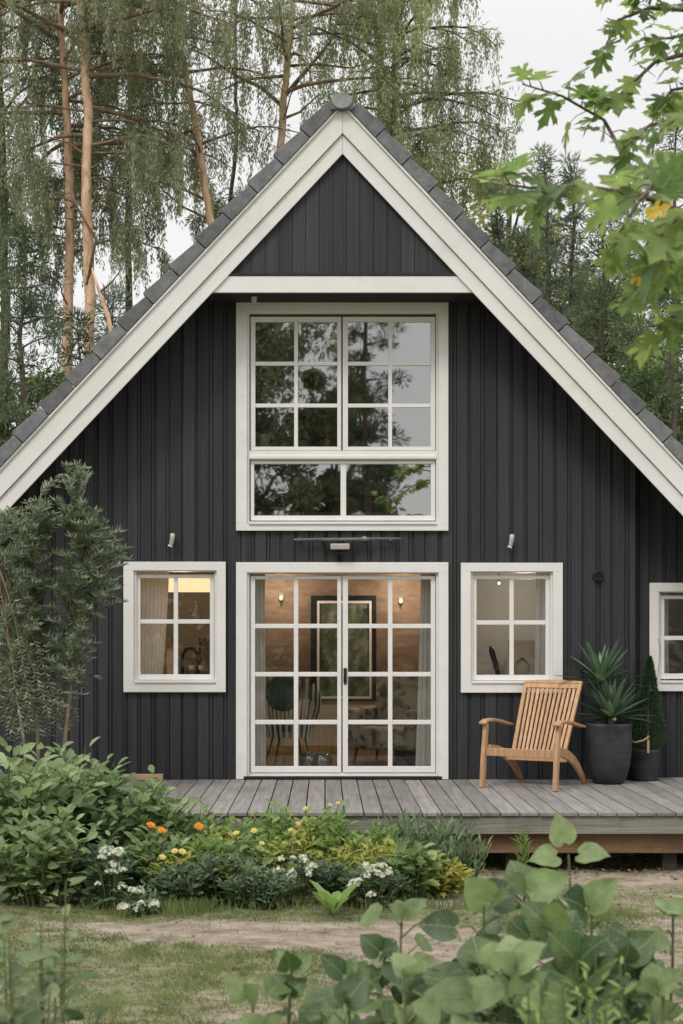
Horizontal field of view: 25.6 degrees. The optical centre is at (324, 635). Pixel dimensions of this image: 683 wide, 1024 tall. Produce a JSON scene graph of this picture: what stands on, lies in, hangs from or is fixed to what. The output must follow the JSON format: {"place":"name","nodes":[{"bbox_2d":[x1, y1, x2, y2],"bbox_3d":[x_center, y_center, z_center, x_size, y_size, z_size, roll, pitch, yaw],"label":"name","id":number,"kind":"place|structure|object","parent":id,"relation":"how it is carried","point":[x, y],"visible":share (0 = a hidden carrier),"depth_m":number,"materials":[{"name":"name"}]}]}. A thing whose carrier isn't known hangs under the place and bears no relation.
{"place":"outdoors","nodes":[
{"label":"outdoors","id":0,"kind":"place"},
{"bbox_2d":[0,830,682,1023],"bbox_3d":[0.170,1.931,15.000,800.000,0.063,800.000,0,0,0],"label":"ground","id":1,"kind":"structure","parent":0,"point":[318,936],"depth_m":9.59,"materials":[{"name":"plant"}]},
{"bbox_2d":[0,837,23,1011],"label":"tall herb","id":2,"kind":"object","parent":1,"relation":"on","point":[8,919],"visible":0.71,"depth_m":3.97,"materials":[{"name":"green plant"}]},
{"bbox_2d":[0,776,49,882],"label":"leafy shrub","id":3,"kind":"object","parent":1,"relation":"on","point":[21,796],"visible":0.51,"depth_m":11.01,"materials":[{"name":"green plant"}]},
{"bbox_2d":[0,367,72,439],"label":"broadleaf tree","id":4,"kind":"object","parent":1,"relation":"on","point":[34,397],"visible":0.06,"depth_m":24.43,"materials":[{"name":"green plant"}]},
{"bbox_2d":[0,216,83,446],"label":"conifer tree","id":5,"kind":"object","parent":1,"relation":"on","point":[21,408],"visible":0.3,"depth_m":22.43,"materials":[{"name":"green plant"}]},
{"bbox_2d":[0,923,91,1023],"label":"tall herb","id":6,"kind":"object","parent":1,"relation":"on","point":[37,1016],"visible":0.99,"depth_m":3.75,"materials":[{"name":"green plant"}]},
{"bbox_2d":[0,736,97,897],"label":"leafy shrub","id":7,"kind":"object","parent":1,"relation":"on","point":[42,786],"visible":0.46,"depth_m":11.17,"materials":[{"name":"green plant"}]},
{"bbox_2d":[11,876,104,1023],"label":"tall herb","id":8,"kind":"object","parent":1,"relation":"on","point":[42,983],"visible":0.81,"depth_m":4.10,"materials":[{"name":"green plant"}]},
{"bbox_2d":[0,803,118,907],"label":"leafy shrub","id":9,"kind":"object","parent":1,"relation":"on","point":[31,872],"visible":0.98,"depth_m":10.64,"materials":[{"name":"green plant"}]},
{"bbox_2d":[0,4,121,434],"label":"pine tree","id":10,"kind":"object","parent":1,"relation":"on","point":[57,182],"visible":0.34,"depth_m":27.03,"materials":[{"name":"green plant"}]},
{"bbox_2d":[0,460,134,773],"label":"olive tree","id":11,"kind":"object","parent":1,"relation":"on","point":[79,526],"visible":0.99,"depth_m":13.29,"materials":[{"name":"green plant"}]},
{"bbox_2d":[0,737,139,886],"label":"leafy shrub","id":12,"kind":"object","parent":1,"relation":"on","point":[76,760],"visible":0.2,"depth_m":11.57,"materials":[{"name":"green plant"}]},
{"bbox_2d":[40,305,102,414],"bbox_3d":[-3.882,-1.753,24.491,3.274,7.388,2.910,0,0,39],"label":"conifer tree","id":13,"kind":"object","parent":1,"relation":"on","point":[79,336],"visible":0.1,"depth_m":24.53,"materials":[{"name":"green plant"}]},
{"bbox_2d":[43,839,164,904],"bbox_3d":[-1.620,1.709,10.836,0.850,0.464,0.650,0,0,-22],"label":"leafy shrub","id":14,"kind":"object","parent":1,"relation":"on","point":[86,886],"visible":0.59,"depth_m":10.76,"materials":[{"name":"green plant"}]},
{"bbox_2d":[88,845,129,909],"bbox_3d":[-1.541,1.712,10.645,0.315,0.471,0.324,0,0,0],"label":"white phlox","id":15,"kind":"object","parent":1,"relation":"on","point":[115,883],"visible":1,"depth_m":10.58,"materials":[{"name":"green plant"}]},
{"bbox_2d":[84,279,133,356],"bbox_3d":[-3.309,-1.896,23.998,1.961,7.670,1.854,0,0,0],"label":"conifer tree","id":16,"kind":"object","parent":1,"relation":"on","point":[115,297],"visible":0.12,"depth_m":23.94,"materials":[{"name":"green plant"}]},
{"bbox_2d":[0,0,231,384],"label":"pine tree","id":17,"kind":"object","parent":1,"relation":"on","point":[69,228],"visible":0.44,"depth_m":26.37,"materials":[{"name":"green plant"}]},
{"bbox_2d":[62,762,200,886],"bbox_3d":[-1.509,1.450,11.564,1.093,0.957,0.916,0,0,0],"label":"leafy shrub","id":18,"kind":"object","parent":1,"relation":"on","point":[95,815],"visible":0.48,"depth_m":11.44,"materials":[{"name":"green plant"}]},
{"bbox_2d":[0,0,263,358],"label":"pine tree","id":19,"kind":"object","parent":1,"relation":"on","point":[150,161],"visible":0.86,"depth_m":25.64,"materials":[{"name":"green plant"}]},
{"bbox_2d":[117,884,161,916],"bbox_3d":[-1.278,1.848,10.432,0.326,0.233,0.252,0,0,0],"label":"white phlox","id":20,"kind":"object","parent":1,"relation":"on","point":[135,905],"visible":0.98,"depth_m":10.41,"materials":[{"name":"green plant"}]},
{"bbox_2d":[121,839,160,897],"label":"flowering plant","id":21,"kind":"object","parent":1,"relation":"on","point":[143,864],"visible":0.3,"depth_m":10.91,"materials":[{"name":"green plant"}]},
{"bbox_2d":[110,797,187,856],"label":"leafy plant","id":22,"kind":"object","parent":1,"relation":"on","point":[156,820],"visible":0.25,"depth_m":11.43,"materials":[{"name":"green plant"}]},
{"bbox_2d":[69,0,230,311],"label":"pine tree","id":23,"kind":"object","parent":1,"relation":"on","point":[129,280],"visible":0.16,"depth_m":28.18,"materials":[{"name":"green plant"}]},
{"bbox_2d":[124,822,192,897],"bbox_3d":[-1.249,1.656,11.031,0.562,0.572,0.460,0,0,0],"label":"orange marigold","id":24,"kind":"object","parent":1,"relation":"on","point":[166,847],"visible":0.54,"depth_m":11.01,"materials":[{"name":"green plant"}]},
{"bbox_2d":[38,0,297,225],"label":"pine tree","id":25,"kind":"object","parent":1,"relation":"on","point":[198,153],"visible":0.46,"depth_m":26.75,"materials":[{"name":"green plant"}]},
{"bbox_2d":[140,848,195,895],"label":"yellow flower plant","id":26,"kind":"object","parent":1,"relation":"on","point":[174,851],"visible":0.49,"depth_m":10.83,"materials":[{"name":"green plant"}]},
{"bbox_2d":[140,860,214,901],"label":"dark shrub","id":27,"kind":"object","parent":1,"relation":"on","point":[178,883],"visible":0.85,"depth_m":10.64,"materials":[{"name":"green plant"}]},
{"bbox_2d":[155,800,232,873],"bbox_3d":[-1.032,1.603,11.578,0.683,0.689,0.475,0,0,0],"label":"leafy plant","id":28,"kind":"object","parent":1,"relation":"on","point":[208,820],"visible":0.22,"depth_m":11.56,"materials":[{"name":"green plant"}]},
{"bbox_2d":[169,822,239,894],"bbox_3d":[-0.905,1.659,11.112,0.575,0.552,0.438,0,0,0],"label":"orange marigold","id":29,"kind":"object","parent":1,"relation":"on","point":[208,844],"visible":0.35,"depth_m":11.07,"materials":[{"name":"green plant"}]},
{"bbox_2d":[182,1,247,242],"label":"pine tree","id":30,"kind":"object","parent":1,"relation":"on","point":[217,210],"visible":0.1,"depth_m":29.45,"materials":[{"name":"brown plant"}]},
{"bbox_2d":[186,849,261,904],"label":"dark shrub","id":31,"kind":"object","parent":1,"relation":"on","point":[205,861],"visible":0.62,"depth_m":10.70,"materials":[{"name":"green plant"}]},
{"bbox_2d":[207,828,279,888],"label":"yellow flower plant","id":32,"kind":"object","parent":1,"relation":"on","point":[259,848],"visible":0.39,"depth_m":11.09,"materials":[{"name":"green plant"}]},
{"bbox_2d":[224,976,284,1023],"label":"broadleaf plant","id":33,"kind":"object","parent":1,"relation":"on","point":[238,991],"visible":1,"depth_m":3.94,"materials":[{"name":"green plant"}]},
{"bbox_2d":[215,864,301,909],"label":"dark shrub","id":34,"kind":"object","parent":1,"relation":"on","point":[259,890],"visible":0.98,"depth_m":10.52,"materials":[{"name":"green plant"}]},
{"bbox_2d":[237,799,303,862],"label":"leafy plant","id":35,"kind":"object","parent":1,"relation":"on","point":[266,824],"visible":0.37,"depth_m":11.47,"materials":[{"name":"green plant"}]},
{"bbox_2d":[79,890,469,919],"bbox_3d":[-0.305,1.872,10.481,2.882,0.171,0.571,0,0,0],"label":"grass fringe","id":36,"kind":"object","parent":1,"relation":"on","point":[195,906],"depth_m":10.52,"materials":[{"name":"plant"}]},
{"bbox_2d":[113,0,445,162],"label":"pine tree","id":37,"kind":"object","parent":1,"relation":"on","point":[284,22],"visible":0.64,"depth_m":27.02,"materials":[{"name":"green plant"}]},
{"bbox_2d":[263,950,312,1023],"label":"broadleaf plant","id":38,"kind":"object","parent":1,"relation":"on","point":[279,986],"visible":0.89,"depth_m":4.01,"materials":[{"name":"green plant"}]},
{"bbox_2d":[264,822,319,890],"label":"leafy plant","id":39,"kind":"object","parent":1,"relation":"on","point":[302,849],"visible":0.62,"depth_m":11.07,"materials":[{"name":"green plant"}]},
{"bbox_2d":[268,851,325,904],"bbox_3d":[-0.202,1.742,10.771,0.431,0.381,0.329,0,0,0],"label":"white phlox","id":40,"kind":"object","parent":1,"relation":"on","point":[306,873],"visible":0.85,"depth_m":10.72,"materials":[{"name":"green plant"}]},
{"bbox_2d":[291,800,360,862],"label":"leafy plant","id":41,"kind":"object","parent":1,"relation":"on","point":[327,820],"visible":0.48,"depth_m":11.47,"materials":[{"name":"green plant"}]},
{"bbox_2d":[305,856,353,902],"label":"dark shrub","id":42,"kind":"object","parent":1,"relation":"on","point":[331,883],"visible":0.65,"depth_m":10.73,"materials":[{"name":"green plant"}]},
{"bbox_2d":[309,880,358,916],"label":"plant","id":43,"kind":"object","parent":1,"relation":"on","point":[333,901],"visible":0.94,"depth_m":10.32,"materials":[{"name":"green plant"}]},
{"bbox_2d":[0,93,682,826],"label":"house","id":44,"kind":"structure","parent":1,"relation":"on","point":[400,339],"depth_m":14.98,"materials":[{"name":"black wood"}]},
{"bbox_2d":[138,572,168,673],"bbox_3d":[-1.750,-0.060,15.220,0.335,1.180,0.026,0,0,0],"label":"curtain","id":45,"kind":"object","parent":44,"relation":"hanging from","point":[154,598],"visible":0.68,"depth_m":15.22,"materials":[{"name":"fabric"}]},
{"bbox_2d":[123,562,225,691],"bbox_3d":[-1.500,-0.090,15.035,1.020,1.300,0.201,0,0,0],"label":"window","id":46,"kind":"structure","parent":44,"relation":"in","point":[133,680],"depth_m":14.95,"materials":[{"name":"white paint"}]},
{"bbox_2d":[168,578,209,591],"bbox_3d":[-1.515,-0.578,16.500,1.180,0.185,0.200,0,0,0],"label":"ceiling lamp","id":47,"kind":"object","parent":44,"relation":"attached to","point":[193,584],"visible":0.18,"depth_m":16.41,"materials":[{"name":"metal"}]},
{"bbox_2d":[250,574,265,771],"bbox_3d":[-0.680,0.375,15.220,0.162,2.090,0.017,0,0,0],"label":"curtain","id":48,"kind":"object","parent":44,"relation":"hanging from","point":[260,729],"visible":0.53,"depth_m":15.22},
{"bbox_2d":[265,671,320,765],"bbox_3d":[-0.402,0.912,16.339,0.705,1.043,0.626,0,0,-15],"label":"rattan chair","id":49,"kind":"object","parent":44,"relation":"on","point":[280,694],"visible":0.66,"depth_m":16.42,"materials":[{"name":"wicker"}]},
{"bbox_2d":[236,562,447,779],"bbox_3d":[0.172,0.358,15.037,2.117,2.185,0.197,0,0,0],"label":"glazed double door","id":50,"kind":"structure","parent":44,"relation":"in","point":[438,770],"depth_m":15.01,"materials":[{"name":"white paint"}]},
{"bbox_2d":[236,303,447,530],"bbox_3d":[0.172,-2.190,15.034,2.117,2.280,0.203,0,0,0],"label":"window","id":51,"kind":"structure","parent":44,"relation":"in","point":[392,464],"depth_m":15.04,"materials":[{"name":"white paint"}]},
{"bbox_2d":[311,595,375,700],"bbox_3d":[0.226,0.146,18.274,0.800,1.280,0.043,0,0,0],"label":"framed picture","id":52,"kind":"object","parent":44,"relation":"attached to","point":[361,644],"visible":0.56,"depth_m":18.29,"materials":[{"name":"metal"}]},
{"bbox_2d":[294,537,400,553],"bbox_3d":[0.224,-0.897,14.912,1.065,0.176,0.132,0,0,0],"label":"bar light","id":53,"kind":"object","parent":44,"relation":"attached to","point":[339,547],"visible":1,"depth_m":14.88,"materials":[{"name":"grey metal"}]},
{"bbox_2d":[348,676,417,765],"bbox_3d":[0.755,0.921,16.900,0.860,1.022,0.680,0,0,28],"label":"floral armchair","id":54,"kind":"object","parent":44,"relation":"on","point":[404,707],"visible":0.58,"depth_m":16.79,"materials":[{"name":"fabric"}]},
{"bbox_2d":[415,574,434,765],"bbox_3d":[1.020,0.375,15.220,0.213,2.090,0.019,0,0,0],"label":"curtain","id":55,"kind":"object","parent":44,"relation":"hanging from","point":[423,746],"visible":0.63,"depth_m":15.22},
{"bbox_2d":[461,563,562,692],"bbox_3d":[1.863,-0.082,15.035,1.015,1.295,0.201,0,0,0],"label":"window","id":56,"kind":"structure","parent":44,"relation":"in","point":[553,622],"depth_m":14.95,"materials":[{"name":"white paint"}]},
{"bbox_2d":[508,640,534,674],"bbox_3d":[2.036,0.223,15.500,0.260,0.360,0.200,0,0,0],"label":"table lamp","id":57,"kind":"object","parent":44,"relation":"on","point":[523,649],"visible":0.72,"depth_m":15.40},
{"bbox_2d":[534,573,547,674],"bbox_3d":[2.212,-0.020,15.220,0.183,1.300,0.022,0,0,0],"label":"curtain","id":58,"kind":"object","parent":44,"relation":"hanging from","point":[540,634],"visible":0.42,"depth_m":15.22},
{"bbox_2d":[649,583,682,690],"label":"window","id":59,"kind":"structure","parent":44,"relation":"in","point":[656,602],"depth_m":15.17,"materials":[{"name":"white paint"}]},
{"bbox_2d":[312,824,374,873],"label":"golden plant","id":60,"kind":"object","parent":1,"relation":"on","point":[355,847],"visible":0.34,"depth_m":11.37,"materials":[{"name":"green plant"}]},
{"bbox_2d":[298,978,390,1023],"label":"broadleaf plant","id":61,"kind":"object","parent":1,"relation":"on","point":[345,998],"visible":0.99,"depth_m":3.86,"materials":[{"name":"green plant"}]},
{"bbox_2d":[303,933,406,1023],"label":"broadleaf plant","id":62,"kind":"object","parent":1,"relation":"on","point":[338,968],"visible":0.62,"depth_m":4.49,"materials":[{"name":"green plant"}]},
{"bbox_2d":[317,837,401,898],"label":"feathery plant","id":63,"kind":"object","parent":1,"relation":"on","point":[354,859],"visible":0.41,"depth_m":11.01,"materials":[{"name":"yellow plant"}]},
{"bbox_2d":[55,777,682,869],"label":"deck","id":64,"kind":"structure","parent":1,"relation":"on","point":[634,816],"depth_m":12.67,"materials":[{"name":"wood"}]},
{"bbox_2d":[479,680,585,791],"bbox_3d":[2.020,0.938,14.352,0.810,1.018,0.947,0,0,30],"label":"wooden chair","id":65,"kind":"object","parent":64,"relation":"on","point":[556,754],"visible":0.99,"depth_m":14.49,"materials":[{"name":"brown wood"}]},
{"bbox_2d":[585,721,631,783],"bbox_3d":[2.756,1.137,14.580,0.456,0.587,0.456,0,0,0],"label":"plant pot","id":66,"kind":"object","parent":64,"relation":"on","point":[608,749],"visible":0.99,"depth_m":14.40,"materials":[{"name":"black ceramic"}]},
{"bbox_2d":[555,638,655,723],"bbox_3d":[2.705,0.448,14.590,0.998,0.878,0.952,0,0,0],"label":"potted yucca","id":67,"kind":"object","parent":66,"relation":"in","point":[609,704],"visible":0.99,"depth_m":14.54,"materials":[{"name":"green plant"}]},
{"bbox_2d":[630,748,659,780],"bbox_3d":[3.174,1.275,14.900,0.308,0.310,0.308,0,0,0],"label":"plant pot","id":68,"kind":"object","parent":64,"relation":"on","point":[644,764],"visible":0.88,"depth_m":14.78,"materials":[{"name":"black ceramic"}]},
{"bbox_2d":[632,640,667,752],"bbox_3d":[3.204,0.590,14.888,0.400,1.141,0.397,0,0,13],"label":"topiary cone","id":69,"kind":"object","parent":68,"relation":"on","point":[648,680],"visible":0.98,"depth_m":14.84,"materials":[{"name":"green plant"}]},
{"bbox_2d":[337,861,406,909],"bbox_3d":[0.338,1.765,10.643,0.512,0.355,0.331,0,0,0],"label":"white phlox","id":70,"kind":"object","parent":1,"relation":"on","point":[370,886],"visible":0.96,"depth_m":10.59,"materials":[{"name":"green plant"}]},
{"bbox_2d":[335,863,415,904],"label":"dark shrub","id":71,"kind":"object","parent":1,"relation":"on","point":[359,871],"visible":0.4,"depth_m":10.71,"materials":[{"name":"green plant"}]},
{"bbox_2d":[349,819,406,861],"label":"golden plant","id":72,"kind":"object","parent":1,"relation":"on","point":[380,837],"visible":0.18,"depth_m":11.52,"materials":[{"name":"green plant"}]},
{"bbox_2d":[259,0,532,217],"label":"birch tree","id":73,"kind":"object","parent":1,"relation":"on","point":[400,132],"visible":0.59,"depth_m":27.31,"materials":[{"name":"green plant"}]},
{"bbox_2d":[351,953,443,1023],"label":"broadleaf plant","id":74,"kind":"object","parent":1,"relation":"on","point":[426,1009],"visible":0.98,"depth_m":3.92,"materials":[{"name":"green plant"}]},
{"bbox_2d":[360,898,461,1010],"bbox_3d":[0.250,1.389,4.760,0.550,1.106,0.551,0,0,0],"label":"broadleaf plant","id":75,"kind":"object","parent":1,"relation":"on","point":[411,909],"visible":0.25,"depth_m":4.79,"materials":[{"name":"green plant"}]},
{"bbox_2d":[372,841,450,899],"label":"leafy plant","id":76,"kind":"object","parent":1,"relation":"on","point":[406,865],"visible":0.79,"depth_m":10.92,"materials":[{"name":"green plant"}]},
{"bbox_2d":[389,808,465,883],"bbox_3d":[0.774,1.606,11.221,0.473,0.652,0.471,0,0,-35],"label":"bladed plant","id":77,"kind":"object","parent":1,"relation":"on","point":[435,836],"visible":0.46,"depth_m":11.19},
{"bbox_2d":[417,856,474,897],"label":"golden plant","id":78,"kind":"object","parent":1,"relation":"on","point":[457,875],"visible":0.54,"depth_m":11.08,"materials":[{"name":"yellow plant"}]},
{"bbox_2d":[426,814,492,888],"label":"bladed plant","id":79,"kind":"object","parent":1,"relation":"on","point":[463,852],"visible":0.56,"depth_m":11.38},
{"bbox_2d":[407,877,529,1023],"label":"broadleaf plant","id":80,"kind":"object","parent":1,"relation":"on","point":[479,895],"visible":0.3,"depth_m":4.47,"materials":[{"name":"green plant"}]},
{"bbox_2d":[429,146,518,225],"bbox_3d":[2.634,-3.955,30.002,3.119,11.774,2.705,0,0,0],"label":"broadleaf tree","id":81,"kind":"object","parent":1,"relation":"on","point":[475,206],"visible":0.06,"depth_m":29.68,"materials":[{"name":"green plant"}]},
{"bbox_2d":[441,936,519,1023],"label":"broadleaf plant","id":82,"kind":"object","parent":1,"relation":"on","point":[474,953],"visible":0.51,"depth_m":4.13,"materials":[{"name":"green plant"}]},
{"bbox_2d":[420,935,568,1023],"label":"broadleaf plant","id":83,"kind":"object","parent":1,"relation":"on","point":[484,994],"visible":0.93,"depth_m":3.95,"materials":[{"name":"green plant"}]},
{"bbox_2d":[478,182,520,271],"bbox_3d":[3.364,-3.369,28.504,1.967,10.610,1.649,0,0,17],"label":"young pine","id":84,"kind":"object","parent":1,"relation":"on","point":[496,230],"visible":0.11,"depth_m":28.43,"materials":[{"name":"green plant"}]},
{"bbox_2d":[469,159,557,292],"bbox_3d":[3.901,-4.036,31.963,2.065,11.934,2.226,0,0,0],"label":"broadleaf tree","id":85,"kind":"object","parent":1,"relation":"on","point":[510,233],"visible":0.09,"depth_m":31.76,"materials":[{"name":"green plant"}]},
{"bbox_2d":[463,860,569,1017],"bbox_3d":[0.573,1.343,4.891,0.493,1.200,0.566,0,0,31],"label":"broadleaf plant","id":86,"kind":"object","parent":1,"relation":"on","point":[544,885],"visible":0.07,"depth_m":4.87,"materials":[{"name":"green plant"}]},
{"bbox_2d":[496,222,552,288],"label":"conifer tree","id":87,"kind":"object","parent":1,"relation":"on","point":[518,248],"visible":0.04,"depth_m":27.47,"materials":[{"name":"green plant"}]},
{"bbox_2d":[480,901,601,1023],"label":"broadleaf plant","id":88,"kind":"object","parent":1,"relation":"on","point":[543,919],"visible":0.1,"depth_m":4.39,"materials":[{"name":"green plant"}]},
{"bbox_2d":[522,140,575,316],"bbox_3d":[4.022,-3.424,26.537,1.673,10.720,1.683,0,0,-43],"label":"young pine","id":89,"kind":"object","parent":1,"relation":"on","point":[548,287],"visible":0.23,"depth_m":26.43,"materials":[{"name":"green plant"}]},
{"bbox_2d":[441,853,682,883],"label":"leaf litter","id":90,"kind":"object","parent":1,"relation":"on","point":[623,856],"visible":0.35,"depth_m":12.66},
{"bbox_2d":[496,930,639,1023],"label":"broadleaf plant","id":91,"kind":"object","parent":1,"relation":"on","point":[570,949],"visible":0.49,"depth_m":4.02,"materials":[{"name":"green plant"}]},
{"bbox_2d":[529,812,610,909],"bbox_3d":[0.811,1.257,5.006,0.290,1.342,0.257,0,0,0],"label":"broadleaf plant","id":92,"kind":"object","parent":1,"relation":"on","point":[562,829],"visible":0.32,"depth_m":4.98,"materials":[{"name":"green plant"}]},
{"bbox_2d":[470,0,682,368],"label":"maple tree","id":93,"kind":"object","parent":1,"relation":"on","point":[659,260],"visible":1,"depth_m":4.89,"materials":[{"name":"green plant"}]},
{"bbox_2d":[552,150,612,355],"bbox_3d":[4.352,-3.378,26.821,2.098,10.634,1.979,0,0,0],"label":"young pine","id":94,"kind":"object","parent":1,"relation":"on","point":[571,260],"visible":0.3,"depth_m":26.75,"materials":[{"name":"green plant"}]},
{"bbox_2d":[532,952,637,1023],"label":"fine leaved plant","id":95,"kind":"object","parent":1,"relation":"on","point":[589,1001],"visible":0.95,"depth_m":3.66,"materials":[{"name":"green plant"}]},
{"bbox_2d":[535,259,653,383],"bbox_3d":[4.932,-2.583,27.935,2.771,9.030,2.752,0,0,42],"label":"broadleaf tree","id":96,"kind":"object","parent":1,"relation":"on","point":[614,348],"visible":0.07,"depth_m":27.66,"materials":[{"name":"green plant"}]},
{"bbox_2d":[561,878,657,1023],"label":"broadleaf plant","id":97,"kind":"object","parent":1,"relation":"on","point":[595,897],"visible":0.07,"depth_m":4.76,"materials":[{"name":"green plant"}]},
{"bbox_2d":[565,210,681,439],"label":"conifer tree","id":98,"kind":"object","parent":1,"relation":"on","point":[602,317],"visible":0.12,"depth_m":23.91,"materials":[{"name":"green plant"}]},
{"bbox_2d":[599,956,662,1023],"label":"fine leaved plant","id":99,"kind":"object","parent":1,"relation":"on","point":[629,987],"visible":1,"depth_m":3.64,"materials":[{"name":"green plant"}]},
{"bbox_2d":[589,113,682,419],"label":"conifer tree","id":100,"kind":"object","parent":1,"relation":"on","point":[675,135],"visible":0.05,"depth_m":27.49,"materials":[{"name":"green plant"}]},
{"bbox_2d":[597,929,682,1023],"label":"broadleaf plant","id":101,"kind":"object","parent":1,"relation":"on","point":[637,955],"visible":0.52,"depth_m":4.08,"materials":[{"name":"green plant"}]},
{"bbox_2d":[604,297,682,442],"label":"broadleaf tree","id":102,"kind":"object","parent":1,"relation":"on","point":[637,372],"visible":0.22,"depth_m":24.54,"materials":[{"name":"green plant"}]},
{"bbox_2d":[609,274,682,444],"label":"conifer tree","id":103,"kind":"object","parent":1,"relation":"on","point":[673,407],"visible":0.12,"depth_m":22.59,"materials":[{"name":"green plant"}]},
{"bbox_2d":[627,898,682,1019],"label":"broadleaf plant","id":104,"kind":"object","parent":1,"relation":"on","point":[673,907],"visible":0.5,"depth_m":4.82,"materials":[{"name":"green plant"}]},
{"bbox_2d":[635,962,682,1023],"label":"broadleaf plant","id":105,"kind":"object","parent":1,"relation":"on","point":[654,977],"visible":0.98,"depth_m":3.90,"materials":[{"name":"green plant"}]},
{"bbox_2d":[0,872,682,1023],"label":"grass","id":106,"kind":"structure","parent":0,"point":[215,970],"depth_m":9.01,"materials":[{"name":"plant"}]},
{"bbox_2d":[0,0,682,436],"label":"sky","id":107,"kind":"structure","parent":0,"point":[548,35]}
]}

